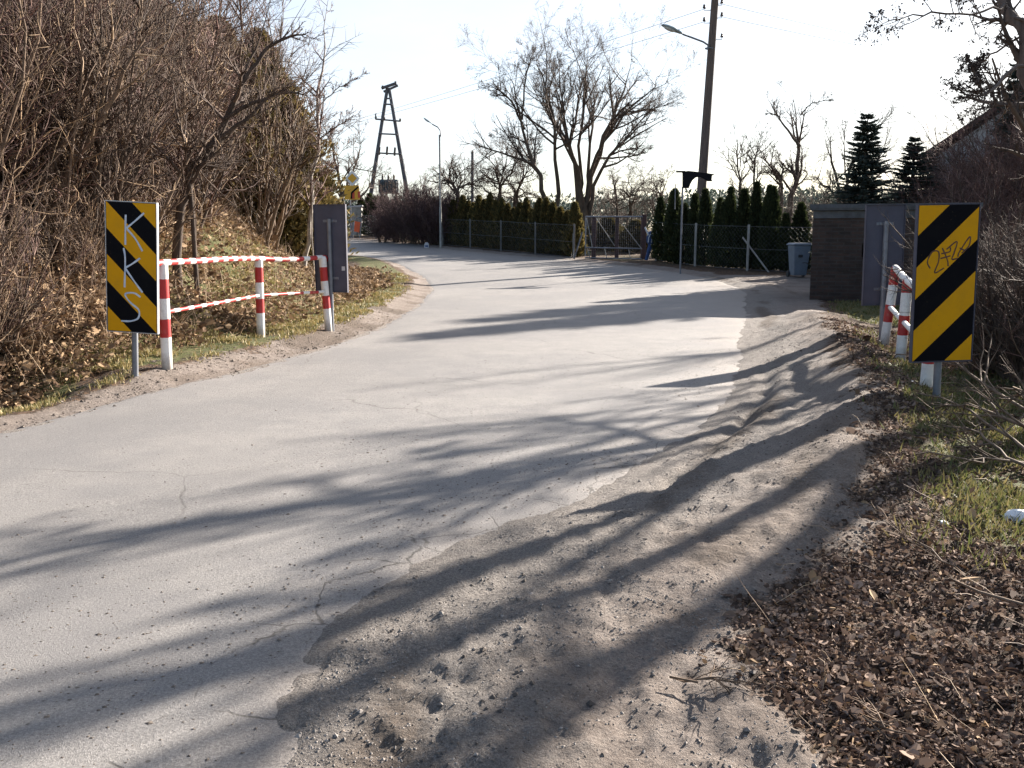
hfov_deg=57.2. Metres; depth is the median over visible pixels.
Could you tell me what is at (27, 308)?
bare shrub
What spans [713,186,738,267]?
thuja
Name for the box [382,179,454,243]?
purple shrub
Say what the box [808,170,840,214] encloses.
bare shrub
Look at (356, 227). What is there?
roadwork sign
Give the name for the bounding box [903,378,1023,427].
cut branch
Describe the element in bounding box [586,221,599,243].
thuja
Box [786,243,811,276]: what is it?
wheelie bin
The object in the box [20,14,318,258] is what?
bare shrub
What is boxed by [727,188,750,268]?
thuja
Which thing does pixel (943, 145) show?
reddish shrub
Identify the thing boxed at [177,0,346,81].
bare shrub
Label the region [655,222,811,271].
wire fence
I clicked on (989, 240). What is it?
bare shrub
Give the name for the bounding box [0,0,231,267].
bare shrub
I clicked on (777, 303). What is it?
dirt path
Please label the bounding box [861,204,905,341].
warning board
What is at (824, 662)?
verge twig litter
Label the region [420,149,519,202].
bare tree
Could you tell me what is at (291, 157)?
bare shrub
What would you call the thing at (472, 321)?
road
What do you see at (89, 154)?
bare shrub
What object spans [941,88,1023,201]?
reddish shrub
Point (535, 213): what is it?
thuja
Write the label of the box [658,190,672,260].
thuja
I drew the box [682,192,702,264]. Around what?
thuja
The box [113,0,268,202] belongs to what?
bare shrub
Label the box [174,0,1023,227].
sky
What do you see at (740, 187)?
bare tree
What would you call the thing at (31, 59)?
bare shrub
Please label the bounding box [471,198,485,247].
thuja
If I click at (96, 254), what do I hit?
bare shrub
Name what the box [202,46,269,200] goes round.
bare shrub
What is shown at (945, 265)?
warning board
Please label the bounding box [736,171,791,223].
bare shrub
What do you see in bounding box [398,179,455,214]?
purple shrub
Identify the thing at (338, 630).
ground
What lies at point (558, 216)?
thuja
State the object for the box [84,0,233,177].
bare shrub
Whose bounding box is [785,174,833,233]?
bare shrub
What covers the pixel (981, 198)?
reddish shrub
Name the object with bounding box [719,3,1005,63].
overhead wire
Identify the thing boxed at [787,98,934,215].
bare tree
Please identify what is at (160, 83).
bare shrub
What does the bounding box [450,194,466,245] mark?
thuja
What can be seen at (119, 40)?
bare shrub
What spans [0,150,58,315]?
bare shrub
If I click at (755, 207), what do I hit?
thuja
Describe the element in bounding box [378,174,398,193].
transformer
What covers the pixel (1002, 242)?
bare shrub
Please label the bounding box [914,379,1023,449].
cut branch
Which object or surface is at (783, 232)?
thuja
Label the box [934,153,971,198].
reddish shrub
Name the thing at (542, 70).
overhead wire
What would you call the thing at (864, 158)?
spruce
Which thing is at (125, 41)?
bare shrub
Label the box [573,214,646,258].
field gate
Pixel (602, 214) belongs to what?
bare shrub
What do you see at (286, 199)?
bare shrub
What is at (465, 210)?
thuja
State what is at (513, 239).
thuja
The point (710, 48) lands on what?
utility pole
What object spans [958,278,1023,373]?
bare shrub
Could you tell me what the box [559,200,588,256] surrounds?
thuja
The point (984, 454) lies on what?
cut branch
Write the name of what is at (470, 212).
thuja
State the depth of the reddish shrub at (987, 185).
24.04 m
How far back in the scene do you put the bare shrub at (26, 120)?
11.20 m
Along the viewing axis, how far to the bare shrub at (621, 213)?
56.96 m
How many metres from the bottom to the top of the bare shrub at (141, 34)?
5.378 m
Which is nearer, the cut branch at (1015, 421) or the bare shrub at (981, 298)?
the cut branch at (1015, 421)
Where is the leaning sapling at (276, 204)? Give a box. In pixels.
[247,105,336,253]
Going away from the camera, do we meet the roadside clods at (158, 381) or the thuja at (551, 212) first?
the roadside clods at (158, 381)
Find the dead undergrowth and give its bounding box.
[0,175,405,408]
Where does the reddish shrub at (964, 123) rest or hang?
on the ground at (338, 630)
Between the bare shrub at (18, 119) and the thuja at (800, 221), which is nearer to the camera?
the bare shrub at (18, 119)
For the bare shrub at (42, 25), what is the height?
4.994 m
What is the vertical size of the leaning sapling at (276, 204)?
3.381 m
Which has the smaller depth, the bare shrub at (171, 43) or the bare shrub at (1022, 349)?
the bare shrub at (1022, 349)
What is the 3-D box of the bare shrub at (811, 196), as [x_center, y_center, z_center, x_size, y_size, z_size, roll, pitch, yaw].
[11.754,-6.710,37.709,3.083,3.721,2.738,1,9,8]
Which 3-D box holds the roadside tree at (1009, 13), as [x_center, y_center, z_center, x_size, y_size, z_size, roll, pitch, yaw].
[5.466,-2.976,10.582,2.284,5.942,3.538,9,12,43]
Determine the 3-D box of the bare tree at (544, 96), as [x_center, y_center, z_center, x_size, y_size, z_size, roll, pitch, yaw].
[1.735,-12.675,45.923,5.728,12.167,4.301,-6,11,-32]
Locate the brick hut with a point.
(837, 253)
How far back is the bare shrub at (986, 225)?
17.42 m
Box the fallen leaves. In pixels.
[686,315,1023,767]
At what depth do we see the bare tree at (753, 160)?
42.67 m
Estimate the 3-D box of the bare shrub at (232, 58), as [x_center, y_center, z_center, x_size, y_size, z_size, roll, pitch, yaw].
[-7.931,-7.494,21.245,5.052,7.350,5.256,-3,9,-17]
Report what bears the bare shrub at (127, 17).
on the embankment
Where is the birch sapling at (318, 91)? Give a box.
[286,0,369,269]
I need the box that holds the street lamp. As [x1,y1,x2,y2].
[424,118,441,247]
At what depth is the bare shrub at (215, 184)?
16.42 m
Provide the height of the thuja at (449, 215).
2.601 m
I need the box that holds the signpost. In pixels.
[674,171,714,273]
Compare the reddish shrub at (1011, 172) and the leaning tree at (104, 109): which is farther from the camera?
the reddish shrub at (1011, 172)
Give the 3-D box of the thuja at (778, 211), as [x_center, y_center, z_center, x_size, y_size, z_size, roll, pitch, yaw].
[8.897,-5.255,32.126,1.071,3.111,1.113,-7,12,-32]
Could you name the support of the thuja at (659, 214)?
on the ground at (338, 630)
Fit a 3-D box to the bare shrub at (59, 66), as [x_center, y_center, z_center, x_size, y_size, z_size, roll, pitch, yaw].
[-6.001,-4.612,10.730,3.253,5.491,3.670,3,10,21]
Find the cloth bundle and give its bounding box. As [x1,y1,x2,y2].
[644,227,653,259]
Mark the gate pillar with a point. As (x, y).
(356, 209)
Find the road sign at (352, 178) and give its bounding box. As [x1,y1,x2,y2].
[344,171,359,237]
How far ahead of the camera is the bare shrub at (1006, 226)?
19.10 m
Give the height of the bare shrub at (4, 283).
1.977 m
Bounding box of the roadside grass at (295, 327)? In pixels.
[0,212,413,415]
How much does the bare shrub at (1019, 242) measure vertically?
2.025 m
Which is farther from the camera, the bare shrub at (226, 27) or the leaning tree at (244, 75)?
the bare shrub at (226, 27)
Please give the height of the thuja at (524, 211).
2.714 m
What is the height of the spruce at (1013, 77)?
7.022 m
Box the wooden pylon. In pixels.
[369,81,407,195]
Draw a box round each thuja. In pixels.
[356,197,363,204]
[359,193,372,235]
[366,196,377,235]
[444,199,454,244]
[447,197,459,244]
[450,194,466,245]
[454,200,471,246]
[462,202,474,246]
[467,194,481,246]
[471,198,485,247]
[477,192,495,247]
[484,199,498,248]
[486,197,506,248]
[495,202,511,249]
[498,207,514,250]
[504,201,522,250]
[515,197,531,251]
[520,208,532,252]
[524,197,544,253]
[532,197,550,253]
[537,201,556,254]
[545,206,564,254]
[553,210,571,255]
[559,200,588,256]
[584,218,623,251]
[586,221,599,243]
[612,219,653,252]
[650,196,666,260]
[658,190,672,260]
[661,188,684,262]
[669,202,688,263]
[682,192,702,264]
[689,187,713,266]
[706,197,722,266]
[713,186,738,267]
[713,200,728,266]
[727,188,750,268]
[740,180,762,269]
[752,183,776,270]
[757,185,781,269]
[773,212,794,270]
[786,202,812,269]
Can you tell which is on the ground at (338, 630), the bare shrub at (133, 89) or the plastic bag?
the plastic bag
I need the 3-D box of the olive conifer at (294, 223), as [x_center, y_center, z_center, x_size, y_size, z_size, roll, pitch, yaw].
[-6.236,-5.724,24.439,3.950,5.029,4.280,-1,9,-9]
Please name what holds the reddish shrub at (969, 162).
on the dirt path
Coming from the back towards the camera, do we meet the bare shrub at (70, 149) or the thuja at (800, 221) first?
the thuja at (800, 221)
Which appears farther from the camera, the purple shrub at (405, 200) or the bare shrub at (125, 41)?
the purple shrub at (405, 200)
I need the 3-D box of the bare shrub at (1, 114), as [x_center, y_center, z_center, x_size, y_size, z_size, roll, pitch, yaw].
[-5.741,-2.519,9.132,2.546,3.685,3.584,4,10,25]
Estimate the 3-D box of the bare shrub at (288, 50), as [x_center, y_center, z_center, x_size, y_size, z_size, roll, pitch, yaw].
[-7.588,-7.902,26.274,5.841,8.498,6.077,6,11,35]
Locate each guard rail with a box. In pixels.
[159,255,331,369]
[880,265,933,386]
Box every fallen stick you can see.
[669,653,763,696]
[840,691,961,750]
[865,500,1023,605]
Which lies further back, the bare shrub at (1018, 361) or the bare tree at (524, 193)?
the bare tree at (524, 193)
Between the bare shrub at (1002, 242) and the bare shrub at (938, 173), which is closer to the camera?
the bare shrub at (1002, 242)
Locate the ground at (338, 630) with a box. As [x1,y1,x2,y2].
[0,228,1023,767]
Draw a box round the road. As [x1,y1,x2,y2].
[0,239,751,767]
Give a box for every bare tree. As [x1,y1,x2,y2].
[312,102,393,226]
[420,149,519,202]
[454,24,556,199]
[467,131,545,201]
[489,1,600,206]
[490,143,549,206]
[503,2,705,228]
[597,161,669,226]
[636,163,680,216]
[711,112,764,200]
[740,121,778,184]
[743,78,834,222]
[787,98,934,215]
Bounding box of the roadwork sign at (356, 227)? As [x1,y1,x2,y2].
[352,217,361,237]
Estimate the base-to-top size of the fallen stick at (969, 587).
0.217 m
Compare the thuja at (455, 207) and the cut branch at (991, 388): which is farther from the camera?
the thuja at (455, 207)
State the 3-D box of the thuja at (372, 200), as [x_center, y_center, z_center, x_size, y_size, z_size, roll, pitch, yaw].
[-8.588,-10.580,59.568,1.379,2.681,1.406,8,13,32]
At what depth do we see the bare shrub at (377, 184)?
58.67 m
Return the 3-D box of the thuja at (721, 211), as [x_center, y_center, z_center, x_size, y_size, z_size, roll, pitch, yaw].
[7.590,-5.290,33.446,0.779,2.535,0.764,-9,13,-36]
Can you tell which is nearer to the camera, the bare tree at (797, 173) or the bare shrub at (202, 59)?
the bare shrub at (202, 59)
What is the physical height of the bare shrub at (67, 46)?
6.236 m
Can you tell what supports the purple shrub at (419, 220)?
on the ground at (338, 630)
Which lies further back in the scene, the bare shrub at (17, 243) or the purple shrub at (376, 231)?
the purple shrub at (376, 231)
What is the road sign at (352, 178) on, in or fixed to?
on the ground at (338, 630)
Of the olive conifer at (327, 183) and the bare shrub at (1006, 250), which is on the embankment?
the olive conifer at (327, 183)
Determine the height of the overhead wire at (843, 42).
2.193 m
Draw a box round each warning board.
[105,200,159,376]
[313,204,348,330]
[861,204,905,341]
[908,203,980,396]
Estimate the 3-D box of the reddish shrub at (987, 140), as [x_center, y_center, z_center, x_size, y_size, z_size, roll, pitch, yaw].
[16.130,-7.036,29.866,7.962,7.617,5.263,0,9,-1]
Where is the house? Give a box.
[918,91,1022,178]
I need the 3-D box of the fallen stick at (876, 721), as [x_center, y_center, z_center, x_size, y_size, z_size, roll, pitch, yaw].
[1.101,1.033,2.714,0.377,0.152,0.183,8,12,40]
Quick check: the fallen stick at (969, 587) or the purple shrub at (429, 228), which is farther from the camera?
the purple shrub at (429, 228)
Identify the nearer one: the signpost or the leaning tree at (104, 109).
the leaning tree at (104, 109)
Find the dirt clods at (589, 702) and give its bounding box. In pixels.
[307,320,956,767]
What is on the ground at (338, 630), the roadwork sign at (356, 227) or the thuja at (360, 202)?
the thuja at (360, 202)
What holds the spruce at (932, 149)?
on the ground at (338, 630)
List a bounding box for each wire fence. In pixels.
[356,214,574,257]
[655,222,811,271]
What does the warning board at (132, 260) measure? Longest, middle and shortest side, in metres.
1.950 x 0.512 x 0.089 m
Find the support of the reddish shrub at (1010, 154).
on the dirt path
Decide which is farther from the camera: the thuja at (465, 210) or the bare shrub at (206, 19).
the thuja at (465, 210)
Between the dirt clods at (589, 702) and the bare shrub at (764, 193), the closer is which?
the dirt clods at (589, 702)
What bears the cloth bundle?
on the ground at (338, 630)
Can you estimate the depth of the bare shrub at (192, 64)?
16.07 m
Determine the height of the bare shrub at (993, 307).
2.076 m
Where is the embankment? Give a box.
[0,208,394,406]
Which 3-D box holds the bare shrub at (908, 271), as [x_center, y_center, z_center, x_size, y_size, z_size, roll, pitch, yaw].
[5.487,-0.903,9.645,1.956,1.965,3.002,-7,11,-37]
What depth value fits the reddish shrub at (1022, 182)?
25.77 m
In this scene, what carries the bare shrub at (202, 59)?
on the embankment
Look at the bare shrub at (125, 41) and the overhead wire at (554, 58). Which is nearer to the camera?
the bare shrub at (125, 41)
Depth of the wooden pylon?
63.94 m
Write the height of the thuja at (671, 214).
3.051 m
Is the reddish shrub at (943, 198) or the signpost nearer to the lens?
the reddish shrub at (943, 198)
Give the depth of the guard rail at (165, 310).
11.57 m
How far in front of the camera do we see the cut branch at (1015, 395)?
6.92 m
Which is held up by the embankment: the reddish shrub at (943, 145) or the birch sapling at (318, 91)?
the birch sapling at (318, 91)
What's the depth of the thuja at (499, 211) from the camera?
44.55 m
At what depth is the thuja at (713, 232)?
33.64 m
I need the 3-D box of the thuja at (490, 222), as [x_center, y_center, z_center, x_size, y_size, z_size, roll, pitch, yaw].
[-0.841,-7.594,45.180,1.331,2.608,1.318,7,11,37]
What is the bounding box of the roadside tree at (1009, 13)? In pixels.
[854,0,1023,183]
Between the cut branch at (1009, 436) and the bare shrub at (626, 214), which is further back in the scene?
the bare shrub at (626, 214)
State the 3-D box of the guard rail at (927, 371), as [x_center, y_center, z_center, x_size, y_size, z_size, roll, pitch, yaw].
[4.101,-0.520,9.845,0.211,1.348,3.700,3,9,16]
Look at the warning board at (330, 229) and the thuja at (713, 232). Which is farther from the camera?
the thuja at (713, 232)
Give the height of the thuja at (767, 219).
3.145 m
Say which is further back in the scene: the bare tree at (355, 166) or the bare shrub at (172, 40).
the bare tree at (355, 166)
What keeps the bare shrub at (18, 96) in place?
on the embankment
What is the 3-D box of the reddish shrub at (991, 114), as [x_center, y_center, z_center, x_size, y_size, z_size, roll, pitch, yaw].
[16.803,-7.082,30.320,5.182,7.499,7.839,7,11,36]
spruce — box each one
[805,112,900,273]
[881,136,943,202]
[922,143,940,198]
[982,59,1023,179]
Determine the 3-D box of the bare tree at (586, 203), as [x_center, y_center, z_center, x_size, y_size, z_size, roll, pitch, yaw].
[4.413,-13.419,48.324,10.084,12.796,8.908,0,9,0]
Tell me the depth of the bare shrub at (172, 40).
15.49 m
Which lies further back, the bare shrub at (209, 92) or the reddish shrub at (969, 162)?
the reddish shrub at (969, 162)
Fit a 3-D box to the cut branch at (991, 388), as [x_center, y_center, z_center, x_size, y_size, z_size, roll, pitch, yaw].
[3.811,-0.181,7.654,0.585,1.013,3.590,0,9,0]
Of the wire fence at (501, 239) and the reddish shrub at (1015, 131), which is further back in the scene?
the wire fence at (501, 239)
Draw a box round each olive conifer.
[176,21,276,213]
[209,14,238,52]
[215,47,322,226]
[242,27,350,241]
[250,64,349,255]
[254,87,357,262]
[293,178,358,266]
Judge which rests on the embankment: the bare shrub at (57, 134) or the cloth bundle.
the bare shrub at (57, 134)
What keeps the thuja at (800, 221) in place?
on the ground at (338, 630)
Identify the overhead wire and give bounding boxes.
[324,21,705,130]
[327,8,705,127]
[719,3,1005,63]
[720,16,1004,70]
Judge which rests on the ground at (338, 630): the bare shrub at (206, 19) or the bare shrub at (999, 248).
the bare shrub at (999, 248)
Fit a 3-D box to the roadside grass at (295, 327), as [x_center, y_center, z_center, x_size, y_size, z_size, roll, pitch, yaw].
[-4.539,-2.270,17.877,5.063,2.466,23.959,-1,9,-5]
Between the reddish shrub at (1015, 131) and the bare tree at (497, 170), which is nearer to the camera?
the reddish shrub at (1015, 131)
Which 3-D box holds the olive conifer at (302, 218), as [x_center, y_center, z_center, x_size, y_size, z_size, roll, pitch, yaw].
[-6.748,-5.968,23.100,3.770,4.490,4.086,-8,12,-40]
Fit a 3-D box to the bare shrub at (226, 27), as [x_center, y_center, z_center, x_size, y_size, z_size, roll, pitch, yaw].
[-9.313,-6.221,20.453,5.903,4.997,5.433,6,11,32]
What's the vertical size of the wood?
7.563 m
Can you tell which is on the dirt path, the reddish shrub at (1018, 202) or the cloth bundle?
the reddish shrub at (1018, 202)
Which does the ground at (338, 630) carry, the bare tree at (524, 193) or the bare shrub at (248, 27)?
the bare tree at (524, 193)
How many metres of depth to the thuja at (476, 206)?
46.24 m
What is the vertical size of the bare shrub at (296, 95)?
5.675 m
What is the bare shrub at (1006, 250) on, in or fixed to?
on the ground at (338, 630)
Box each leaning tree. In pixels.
[34,0,185,234]
[122,0,328,298]
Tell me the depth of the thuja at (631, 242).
42.08 m
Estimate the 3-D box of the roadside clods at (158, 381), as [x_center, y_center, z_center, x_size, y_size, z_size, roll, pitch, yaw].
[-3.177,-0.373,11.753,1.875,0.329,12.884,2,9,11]
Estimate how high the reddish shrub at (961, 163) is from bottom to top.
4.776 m
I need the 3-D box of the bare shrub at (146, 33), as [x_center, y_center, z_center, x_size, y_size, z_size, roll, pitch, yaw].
[-6.761,-5.096,15.946,2.573,3.724,3.622,4,10,24]
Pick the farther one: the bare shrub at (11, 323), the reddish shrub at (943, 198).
the reddish shrub at (943, 198)
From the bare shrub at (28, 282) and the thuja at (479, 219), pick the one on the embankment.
the bare shrub at (28, 282)
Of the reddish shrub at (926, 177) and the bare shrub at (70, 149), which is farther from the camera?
the reddish shrub at (926, 177)
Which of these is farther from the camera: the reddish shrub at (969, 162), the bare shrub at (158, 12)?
the reddish shrub at (969, 162)
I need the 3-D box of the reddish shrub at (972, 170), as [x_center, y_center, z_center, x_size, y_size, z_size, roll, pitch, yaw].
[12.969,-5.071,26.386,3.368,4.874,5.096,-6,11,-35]
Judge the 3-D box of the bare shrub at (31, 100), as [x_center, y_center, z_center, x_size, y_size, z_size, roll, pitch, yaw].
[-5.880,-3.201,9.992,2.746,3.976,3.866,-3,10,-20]
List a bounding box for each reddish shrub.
[868,142,979,202]
[873,120,1022,226]
[875,128,985,199]
[879,104,980,202]
[891,80,1023,204]
[900,120,1023,224]
[901,103,998,175]
[906,111,997,189]
[910,76,1021,199]
[911,157,990,233]
[916,164,993,202]
[921,121,1023,228]
[922,92,1023,223]
[924,55,1012,186]
[926,116,1022,209]
[928,106,1021,177]
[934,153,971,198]
[937,130,1023,262]
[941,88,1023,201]
[942,154,1023,256]
[946,48,1007,182]
[946,137,1023,241]
[962,107,1023,218]
[969,101,1023,243]
[981,132,1022,221]
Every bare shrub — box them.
[0,0,58,158]
[0,0,87,202]
[0,0,91,223]
[0,0,99,210]
[0,0,129,236]
[0,0,151,210]
[0,0,175,166]
[0,0,180,233]
[0,0,185,269]
[0,0,214,245]
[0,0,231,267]
[0,0,246,216]
[0,0,257,217]
[0,8,59,142]
[0,106,81,304]
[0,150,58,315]
[0,181,67,314]
[0,181,82,346]
[0,185,69,318]
[0,186,104,358]
[0,188,101,357]
[0,195,91,368]
[1,9,170,197]
[2,0,136,182]
[4,136,172,283]
[8,0,94,75]
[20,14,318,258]
[28,0,186,165]
[30,1,159,115]
[36,0,188,131]
[36,0,244,195]
[43,0,222,101]
[49,5,293,235]
[51,0,159,84]
[66,4,205,99]
[76,0,223,201]
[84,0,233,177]
[84,0,286,177]
[86,29,226,162]
[94,1,217,41]
[95,0,362,226]
[96,0,316,193]
[103,0,261,209]
[104,0,265,170]
[106,0,280,77]
[109,0,249,158]
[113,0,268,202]
[135,0,238,96]
[155,0,267,110]
[160,0,277,191]
[161,10,259,47]
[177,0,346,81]
[185,0,339,249]
[199,0,280,140]
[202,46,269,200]
[204,0,338,130]
[210,1,336,233]
[238,6,335,211]
[313,109,366,184]
[361,162,403,208]
[399,155,451,198]
[592,196,619,220]
[594,184,627,224]
[615,186,656,221]
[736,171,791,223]
[778,177,831,234]
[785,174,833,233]
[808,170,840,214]
[874,208,1023,382]
[877,202,1023,360]
[884,212,1023,379]
[902,200,1023,375]
[905,153,953,200]
[906,200,1023,273]
[909,201,1023,314]
[913,214,1023,252]
[929,191,1023,269]
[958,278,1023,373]
[975,236,1018,350]
[977,221,1020,278]
[977,228,1023,270]
[978,218,1023,310]
[979,278,1023,384]
[982,208,1022,251]
[982,217,1018,298]
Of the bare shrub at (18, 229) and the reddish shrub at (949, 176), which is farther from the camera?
the reddish shrub at (949, 176)
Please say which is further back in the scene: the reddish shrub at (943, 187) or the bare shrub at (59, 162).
the reddish shrub at (943, 187)
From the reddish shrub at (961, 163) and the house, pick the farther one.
the house
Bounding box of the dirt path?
[291,237,880,767]
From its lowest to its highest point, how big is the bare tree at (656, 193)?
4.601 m
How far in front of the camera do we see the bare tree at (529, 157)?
45.87 m
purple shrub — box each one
[355,196,397,241]
[367,189,397,239]
[369,188,419,242]
[377,181,441,239]
[379,179,437,242]
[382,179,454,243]
[390,177,457,244]
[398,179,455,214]
[401,182,469,244]
[410,192,465,244]
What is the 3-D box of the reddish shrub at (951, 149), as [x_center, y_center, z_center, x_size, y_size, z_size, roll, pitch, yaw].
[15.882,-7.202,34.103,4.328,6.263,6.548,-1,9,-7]
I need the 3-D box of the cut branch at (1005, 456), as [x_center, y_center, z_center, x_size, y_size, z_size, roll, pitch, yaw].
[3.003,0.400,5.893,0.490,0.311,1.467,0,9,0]
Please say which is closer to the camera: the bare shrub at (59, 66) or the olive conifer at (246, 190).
the bare shrub at (59, 66)
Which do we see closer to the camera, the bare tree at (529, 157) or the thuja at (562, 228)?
the thuja at (562, 228)
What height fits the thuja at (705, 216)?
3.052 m
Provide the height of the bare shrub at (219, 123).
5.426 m
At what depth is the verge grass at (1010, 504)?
5.91 m
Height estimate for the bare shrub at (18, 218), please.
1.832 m
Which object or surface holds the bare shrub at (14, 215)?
on the embankment
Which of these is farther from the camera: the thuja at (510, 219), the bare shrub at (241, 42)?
the thuja at (510, 219)
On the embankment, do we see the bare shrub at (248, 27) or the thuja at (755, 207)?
the bare shrub at (248, 27)
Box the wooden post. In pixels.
[471,150,473,202]
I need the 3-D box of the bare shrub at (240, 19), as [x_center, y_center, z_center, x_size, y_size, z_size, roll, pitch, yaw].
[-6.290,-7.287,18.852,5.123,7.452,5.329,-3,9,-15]
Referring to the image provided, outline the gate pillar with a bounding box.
[347,205,363,234]
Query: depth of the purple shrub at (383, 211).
54.34 m
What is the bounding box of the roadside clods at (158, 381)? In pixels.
[0,305,408,436]
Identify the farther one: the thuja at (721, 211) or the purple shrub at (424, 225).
the purple shrub at (424, 225)
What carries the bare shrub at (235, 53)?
on the embankment
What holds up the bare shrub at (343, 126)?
on the embankment
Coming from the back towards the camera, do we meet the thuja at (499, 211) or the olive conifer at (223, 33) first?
the thuja at (499, 211)
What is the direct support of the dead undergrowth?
on the embankment
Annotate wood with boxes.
[344,184,915,227]
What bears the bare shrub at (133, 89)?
on the embankment
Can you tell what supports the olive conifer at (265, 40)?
on the embankment
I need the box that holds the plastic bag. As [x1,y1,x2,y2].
[1003,509,1023,523]
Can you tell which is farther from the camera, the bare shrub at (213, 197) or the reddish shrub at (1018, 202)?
the reddish shrub at (1018, 202)
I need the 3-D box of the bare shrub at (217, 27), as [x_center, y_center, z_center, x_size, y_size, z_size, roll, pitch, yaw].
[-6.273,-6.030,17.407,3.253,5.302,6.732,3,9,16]
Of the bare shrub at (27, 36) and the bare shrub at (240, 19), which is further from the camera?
the bare shrub at (240, 19)
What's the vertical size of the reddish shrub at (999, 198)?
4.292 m
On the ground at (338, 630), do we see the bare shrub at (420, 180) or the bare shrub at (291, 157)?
the bare shrub at (420, 180)
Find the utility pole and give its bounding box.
[661,0,722,199]
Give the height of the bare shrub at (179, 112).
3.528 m
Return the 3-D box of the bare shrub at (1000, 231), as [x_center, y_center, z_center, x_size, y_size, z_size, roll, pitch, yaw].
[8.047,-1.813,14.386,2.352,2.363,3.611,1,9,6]
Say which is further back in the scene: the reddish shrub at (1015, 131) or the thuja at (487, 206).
the thuja at (487, 206)
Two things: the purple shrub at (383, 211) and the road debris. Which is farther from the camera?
the purple shrub at (383, 211)
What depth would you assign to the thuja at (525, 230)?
42.29 m
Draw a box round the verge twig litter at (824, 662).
[702,327,1023,767]
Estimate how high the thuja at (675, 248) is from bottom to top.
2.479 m
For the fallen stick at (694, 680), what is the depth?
2.94 m
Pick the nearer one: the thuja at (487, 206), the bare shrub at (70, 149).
the bare shrub at (70, 149)
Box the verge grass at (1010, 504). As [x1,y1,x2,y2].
[821,299,1023,571]
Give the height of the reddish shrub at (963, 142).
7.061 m
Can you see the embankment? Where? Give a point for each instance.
(81, 382)
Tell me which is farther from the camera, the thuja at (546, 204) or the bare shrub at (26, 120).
the thuja at (546, 204)
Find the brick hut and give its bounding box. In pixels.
[809,202,982,300]
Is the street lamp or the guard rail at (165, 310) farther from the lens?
the street lamp
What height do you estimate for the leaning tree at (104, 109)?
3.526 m
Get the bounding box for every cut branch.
[890,324,1023,409]
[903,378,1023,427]
[912,419,1023,466]
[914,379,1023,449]
[940,407,1023,467]
[942,350,1023,427]
[990,362,1023,425]
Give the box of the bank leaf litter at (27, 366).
[0,163,396,411]
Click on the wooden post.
(472, 158)
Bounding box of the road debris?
[0,340,740,767]
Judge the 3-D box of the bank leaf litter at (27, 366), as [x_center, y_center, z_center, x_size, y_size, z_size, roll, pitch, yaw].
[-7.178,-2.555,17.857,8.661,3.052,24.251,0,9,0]
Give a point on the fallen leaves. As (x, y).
(953, 668)
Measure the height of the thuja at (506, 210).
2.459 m
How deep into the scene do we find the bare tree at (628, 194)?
53.95 m
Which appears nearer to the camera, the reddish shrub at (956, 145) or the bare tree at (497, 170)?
the reddish shrub at (956, 145)
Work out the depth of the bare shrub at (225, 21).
20.80 m
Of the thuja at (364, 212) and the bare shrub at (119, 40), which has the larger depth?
the thuja at (364, 212)
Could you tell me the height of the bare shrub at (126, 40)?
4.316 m
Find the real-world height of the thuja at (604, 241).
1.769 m
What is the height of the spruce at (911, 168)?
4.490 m
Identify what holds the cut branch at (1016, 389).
on the ground at (338, 630)
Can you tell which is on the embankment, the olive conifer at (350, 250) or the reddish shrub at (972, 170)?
the olive conifer at (350, 250)
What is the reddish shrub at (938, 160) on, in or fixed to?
on the ground at (338, 630)
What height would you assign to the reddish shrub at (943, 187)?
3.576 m
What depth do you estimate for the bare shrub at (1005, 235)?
16.99 m
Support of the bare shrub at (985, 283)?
on the ground at (338, 630)

